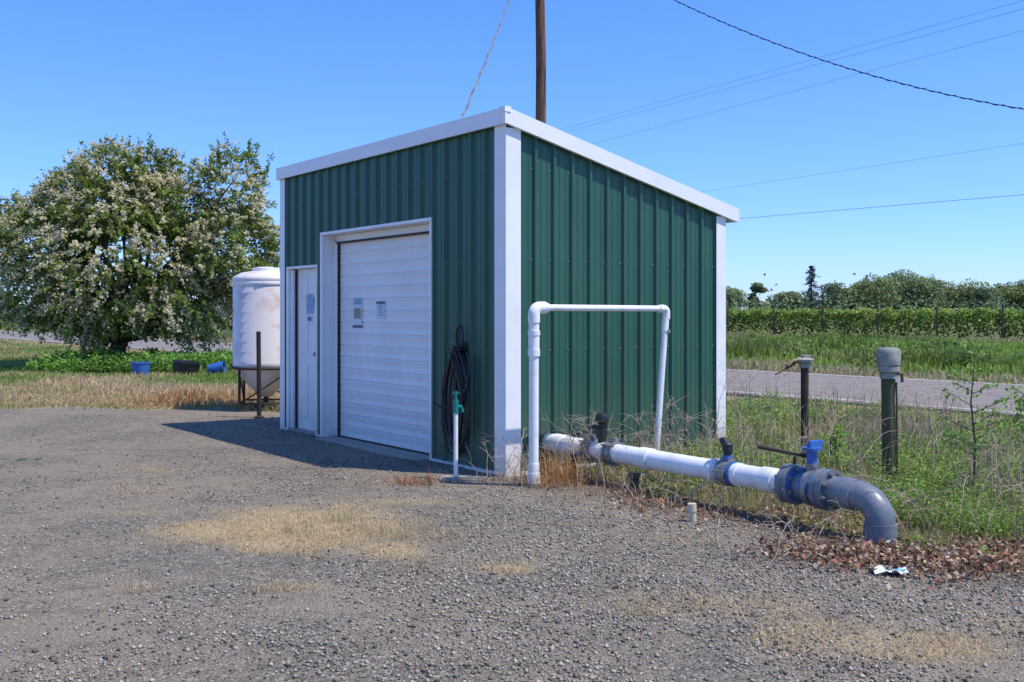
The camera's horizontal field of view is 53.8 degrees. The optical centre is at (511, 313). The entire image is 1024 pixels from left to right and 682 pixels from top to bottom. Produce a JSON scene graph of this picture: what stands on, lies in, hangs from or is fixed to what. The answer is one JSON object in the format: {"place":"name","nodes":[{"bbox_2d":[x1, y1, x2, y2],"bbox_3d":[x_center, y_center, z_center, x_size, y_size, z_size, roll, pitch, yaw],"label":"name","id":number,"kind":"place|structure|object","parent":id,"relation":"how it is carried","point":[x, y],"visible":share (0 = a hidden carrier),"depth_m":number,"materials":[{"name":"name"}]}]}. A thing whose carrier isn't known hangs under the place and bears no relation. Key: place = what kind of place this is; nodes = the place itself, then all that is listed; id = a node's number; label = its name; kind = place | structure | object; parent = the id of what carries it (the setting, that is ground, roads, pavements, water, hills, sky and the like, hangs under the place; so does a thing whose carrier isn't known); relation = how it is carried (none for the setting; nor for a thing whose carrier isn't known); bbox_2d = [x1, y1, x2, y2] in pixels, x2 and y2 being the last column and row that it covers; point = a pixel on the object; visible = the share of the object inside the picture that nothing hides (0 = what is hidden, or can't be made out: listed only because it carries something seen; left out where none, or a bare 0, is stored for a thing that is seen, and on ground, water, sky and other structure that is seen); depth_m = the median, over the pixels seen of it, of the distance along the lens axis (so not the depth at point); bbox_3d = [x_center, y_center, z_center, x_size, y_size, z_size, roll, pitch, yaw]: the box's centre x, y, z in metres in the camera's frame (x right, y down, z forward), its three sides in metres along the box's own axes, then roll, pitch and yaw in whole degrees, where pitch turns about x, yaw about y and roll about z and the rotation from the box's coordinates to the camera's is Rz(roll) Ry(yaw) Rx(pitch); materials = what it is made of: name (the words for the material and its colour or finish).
{"place":"outdoors","nodes":[
{"label":"outdoors","id":0,"kind":"place"},
{"bbox_2d":[0,319,1023,681],"bbox_3d":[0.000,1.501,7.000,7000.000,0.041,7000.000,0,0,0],"label":"ground","id":1,"kind":"structure","parent":0,"point":[52,547],"depth_m":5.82,"materials":[{"name":"grey gravel"}]},
{"bbox_2d":[21,344,232,373],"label":"nettle shrubs","id":2,"kind":"object","parent":1,"relation":"on","point":[99,360],"visible":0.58,"depth_m":25.47,"materials":[{"name":"green plant"}]},
{"bbox_2d":[0,131,279,355],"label":"hawthorn tree","id":3,"kind":"object","parent":1,"relation":"on","point":[118,311],"visible":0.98,"depth_m":27.63,"materials":[{"name":"green plant"}]},
{"bbox_2d":[0,337,279,412],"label":"field grass","id":4,"kind":"structure","parent":1,"relation":"on","point":[198,390],"depth_m":19.36,"materials":[{"name":"beige plant"}]},
{"bbox_2d":[130,362,150,375],"bbox_3d":[-8.900,1.335,24.200,0.471,0.330,0.471,0,0,0],"label":"blue tub","id":5,"kind":"object","parent":1,"relation":"on","point":[139,367],"visible":0.75,"depth_m":24.03,"materials":[{"name":"paint"}]},
{"bbox_2d":[172,359,201,374],"bbox_3d":[-7.876,1.332,24.400,0.685,0.340,0.685,8,0,0],"label":"feed tub","id":6,"kind":"object","parent":1,"relation":"on","point":[185,366],"visible":0.85,"depth_m":24.15,"materials":[{"name":"black plastic"}]},
{"bbox_2d":[207,361,225,372],"bbox_3d":[-7.203,1.325,24.600,0.400,0.278,0.278,-10,0,0],"label":"blue barrel","id":7,"kind":"object","parent":1,"relation":"on","point":[217,367],"visible":0.98,"depth_m":24.50,"materials":[{"name":"paint"}]},
{"bbox_2d":[231,267,279,411],"bbox_3d":[-3.850,0.388,15.800,1.068,2.225,1.068,0,0,0],"label":"poly cone tank","id":8,"kind":"object","parent":1,"relation":"on","point":[256,299],"visible":0.69,"depth_m":15.36,"materials":[{"name":"plastic"}]},
{"bbox_2d":[254,331,263,417],"bbox_3d":[-3.630,0.878,14.500,0.140,1.245,0.140,0,0,0],"label":"steel bollard","id":9,"kind":"object","parent":1,"relation":"on","point":[258,350],"visible":1,"depth_m":14.47,"materials":[{"name":"grey metal"}]},
{"bbox_2d":[440,391,486,481],"bbox_3d":[-0.436,1.105,9.120,0.420,0.810,0.220,0,0,0],"label":"faucet stand","id":10,"kind":"object","parent":1,"relation":"on","point":[456,475],"visible":0.98,"depth_m":9.07,"materials":[{"name":"white plastic"}]},
{"bbox_2d":[276,106,739,476],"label":"metal shed","id":11,"kind":"structure","parent":1,"relation":"on","point":[403,256],"depth_m":10.34,"materials":[{"name":"metal"}]},
{"bbox_2d":[298,268,314,430],"bbox_3d":[-2.542,0.460,12.674,0.048,2.040,0.780,0,0,-37],"label":"entry door","id":12,"kind":"structure","parent":11,"relation":"in","point":[306,277],"depth_m":12.71,"materials":[{"name":"white paint"}]},
{"bbox_2d":[340,234,428,452],"bbox_3d":[-1.408,0.245,11.332,0.012,2.470,2.390,0,0,-37],"label":"garage door","id":13,"kind":"structure","parent":11,"relation":"in","point":[384,363],"depth_m":11.32,"materials":[{"name":"white paint"}]},
{"bbox_2d":[433,325,470,454],"bbox_3d":[-0.545,0.744,9.763,0.362,1.267,0.405,0,0,9],"label":"garden hose","id":14,"kind":"object","parent":11,"relation":"attached to","point":[459,354],"visible":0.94,"depth_m":9.74,"materials":[{"name":"black rubber"}]},
{"bbox_2d":[0,248,1023,319],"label":"distant treeline","id":15,"kind":"object","parent":1,"relation":"on","point":[894,292],"visible":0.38,"depth_m":245.88,"materials":[{"name":"green plant"}]},
{"bbox_2d":[0,304,1023,338],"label":"vineyard row","id":16,"kind":"object","parent":1,"relation":"on","point":[887,316],"visible":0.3,"depth_m":64.59,"materials":[{"name":"green plant"}]},
{"bbox_2d":[9,457,1023,668],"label":"dry grass","id":17,"kind":"structure","parent":1,"relation":"on","point":[384,528],"depth_m":6.35,"materials":[{"name":"beige plant"}]},
{"bbox_2d":[535,0,545,123],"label":"utility pole","id":18,"kind":"object","parent":1,"relation":"on","point":[540,63],"visible":0.35,"depth_m":33.36,"materials":[{"name":"brown wood"}]},
{"bbox_2d":[461,0,509,117],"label":"service drop wire","id":19,"kind":"object","parent":18,"relation":"attached to","point":[476,84],"visible":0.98,"depth_m":12.36,"materials":[{"name":"grey metal"}]},
{"bbox_2d":[674,0,1023,109],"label":"overhead cable","id":20,"kind":"object","parent":18,"relation":"attached to","point":[854,69],"visible":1,"depth_m":24.48,"materials":[{"name":"black metal"}]},
{"bbox_2d":[704,143,1023,191],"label":"power line","id":21,"kind":"object","parent":18,"relation":"attached to","point":[870,166],"visible":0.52,"depth_m":98.20,"materials":[{"name":"metal"}]},
{"bbox_2d":[527,302,669,487],"bbox_3d":[0.835,0.700,9.230,1.736,1.605,0.124,0,0,-37],"label":"pvc riser pipe","id":22,"kind":"object","parent":1,"relation":"on","point":[536,310],"visible":0.95,"depth_m":8.74,"materials":[{"name":"plastic"}]},
{"bbox_2d":[217,329,1023,368],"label":"grass","id":23,"kind":"object","parent":1,"relation":"on","point":[964,357],"visible":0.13,"depth_m":28.50,"materials":[{"name":"green plant"}]},
{"bbox_2d":[325,442,1023,580],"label":"dead weeds","id":24,"kind":"object","parent":1,"relation":"on","point":[553,478],"visible":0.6,"depth_m":8.27,"materials":[{"name":"brown plant"}]},
{"bbox_2d":[687,503,696,521],"bbox_3d":[1.296,1.443,7.250,0.064,0.155,0.064,-4,0,0],"label":"pvc stub","id":25,"kind":"object","parent":1,"relation":"on","point":[692,509],"visible":0.83,"depth_m":7.23,"materials":[{"name":"white plastic"}]},
{"bbox_2d":[542,413,897,544],"bbox_3d":[1.341,1.220,8.059,0.412,0.680,3.788,0,0,-35],"label":"irrigation pipeline","id":26,"kind":"object","parent":1,"relation":"on","point":[810,483],"visible":0.95,"depth_m":7.30,"materials":[{"name":"white plastic"}]},
{"bbox_2d":[464,362,1023,557],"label":"dead bramble","id":27,"kind":"object","parent":1,"relation":"on","point":[754,450],"visible":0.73,"depth_m":8.67,"materials":[{"name":"plant"}]},
{"bbox_2d":[545,466,1023,593],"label":"leaf litter","id":28,"kind":"object","parent":1,"relation":"on","point":[927,558],"visible":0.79,"depth_m":6.19,"materials":[{"name":"brown plant"}]},
{"bbox_2d":[775,355,813,462],"bbox_3d":[2.693,0.950,9.660,0.394,1.100,0.175,0,0,0],"label":"standpipe faucet","id":29,"kind":"object","parent":1,"relation":"on","point":[803,361],"visible":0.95,"depth_m":9.63,"materials":[{"name":"metal"}]},
{"bbox_2d":[580,388,1023,556],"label":"leafy weeds","id":30,"kind":"object","parent":1,"relation":"on","point":[923,485],"visible":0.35,"depth_m":8.74,"materials":[{"name":"green plant"}]},
{"bbox_2d":[793,266,823,312],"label":"conifer tree","id":31,"kind":"object","parent":1,"relation":"on","point":[811,280],"visible":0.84,"depth_m":235.81,"materials":[{"name":"green plant"}]},
{"bbox_2d":[631,371,1023,517],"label":"seed stalks","id":32,"kind":"object","parent":1,"relation":"on","point":[877,417],"visible":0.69,"depth_m":10.20,"materials":[{"name":"plant"}]},
{"bbox_2d":[820,424,849,467],"bbox_3d":[2.786,1.208,8.701,0.268,0.586,0.298,0,0,0],"label":"sapling","id":33,"kind":"object","parent":1,"relation":"on","point":[824,455],"visible":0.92,"depth_m":8.70,"materials":[{"name":"green plant"}]},
{"bbox_2d":[876,347,903,483],"bbox_3d":[3.305,0.901,8.850,0.216,1.201,0.204,0,0,0],"label":"capped vent post","id":34,"kind":"object","parent":1,"relation":"on","point":[888,361],"visible":0.91,"depth_m":8.80,"materials":[{"name":"grey metal"}]},
{"bbox_2d":[870,565,911,574],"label":"plastic litter","id":35,"kind":"object","parent":1,"relation":"on","point":[881,569],"visible":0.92,"depth_m":5.77,"materials":[{"name":"white plastic"}]},
{"bbox_2d":[926,358,1018,497],"bbox_3d":[3.655,0.925,8.025,0.446,1.151,0.717,0,0,-43],"label":"sapling","id":36,"kind":"object","parent":1,"relation":"on","point":[974,425],"visible":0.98,"depth_m":8.00,"materials":[{"name":"green plant"}]},
{"bbox_2d":[1004,377,1023,443],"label":"sapling","id":37,"kind":"object","parent":1,"relation":"on","point":[1018,408],"visible":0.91,"depth_m":8.28,"materials":[{"name":"green plant"}]},
{"bbox_2d":[0,319,1023,383],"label":"meadow grass","id":38,"kind":"structure","parent":0,"point":[771,346],"depth_m":31.98,"materials":[{"name":"green plant"}]},
{"bbox_2d":[0,331,1023,418],"bbox_3d":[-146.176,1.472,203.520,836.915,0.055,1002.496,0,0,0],"label":"road","id":39,"kind":"structure","parent":0,"point":[772,379],"depth_m":20.02,"materials":[{"name":"grey asphalt"}]},
{"bbox_2d":[0,0,1023,309],"label":"sky","id":40,"kind":"structure","parent":0,"point":[303,80],"materials":[{"name":"blue"}]},
{"bbox_2d":[263,394,1023,543],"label":"verge grass","id":41,"kind":"structure","parent":0,"point":[767,436],"depth_m":11.16,"materials":[{"name":"green plant"}]},
{"bbox_2d":[560,0,1023,129],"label":"power line","id":42,"kind":"object","parent":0,"point":[811,59],"visible":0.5,"depth_m":85.80,"materials":[{"name":"metal"}]},
{"bbox_2d":[571,9,1021,130],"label":"power line","id":43,"kind":"object","parent":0,"point":[813,65],"visible":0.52,"depth_m":86.12,"materials":[{"name":"metal"}]},
{"bbox_2d":[594,30,1023,143],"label":"power line","id":44,"kind":"object","parent":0,"point":[822,83],"visible":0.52,"depth_m":90.75,"materials":[{"name":"metal"}]},
{"bbox_2d":[740,194,1023,218],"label":"power line","id":45,"kind":"object","parent":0,"point":[884,206],"visible":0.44,"depth_m":61.05,"materials":[{"name":"black metal"}]}
]}

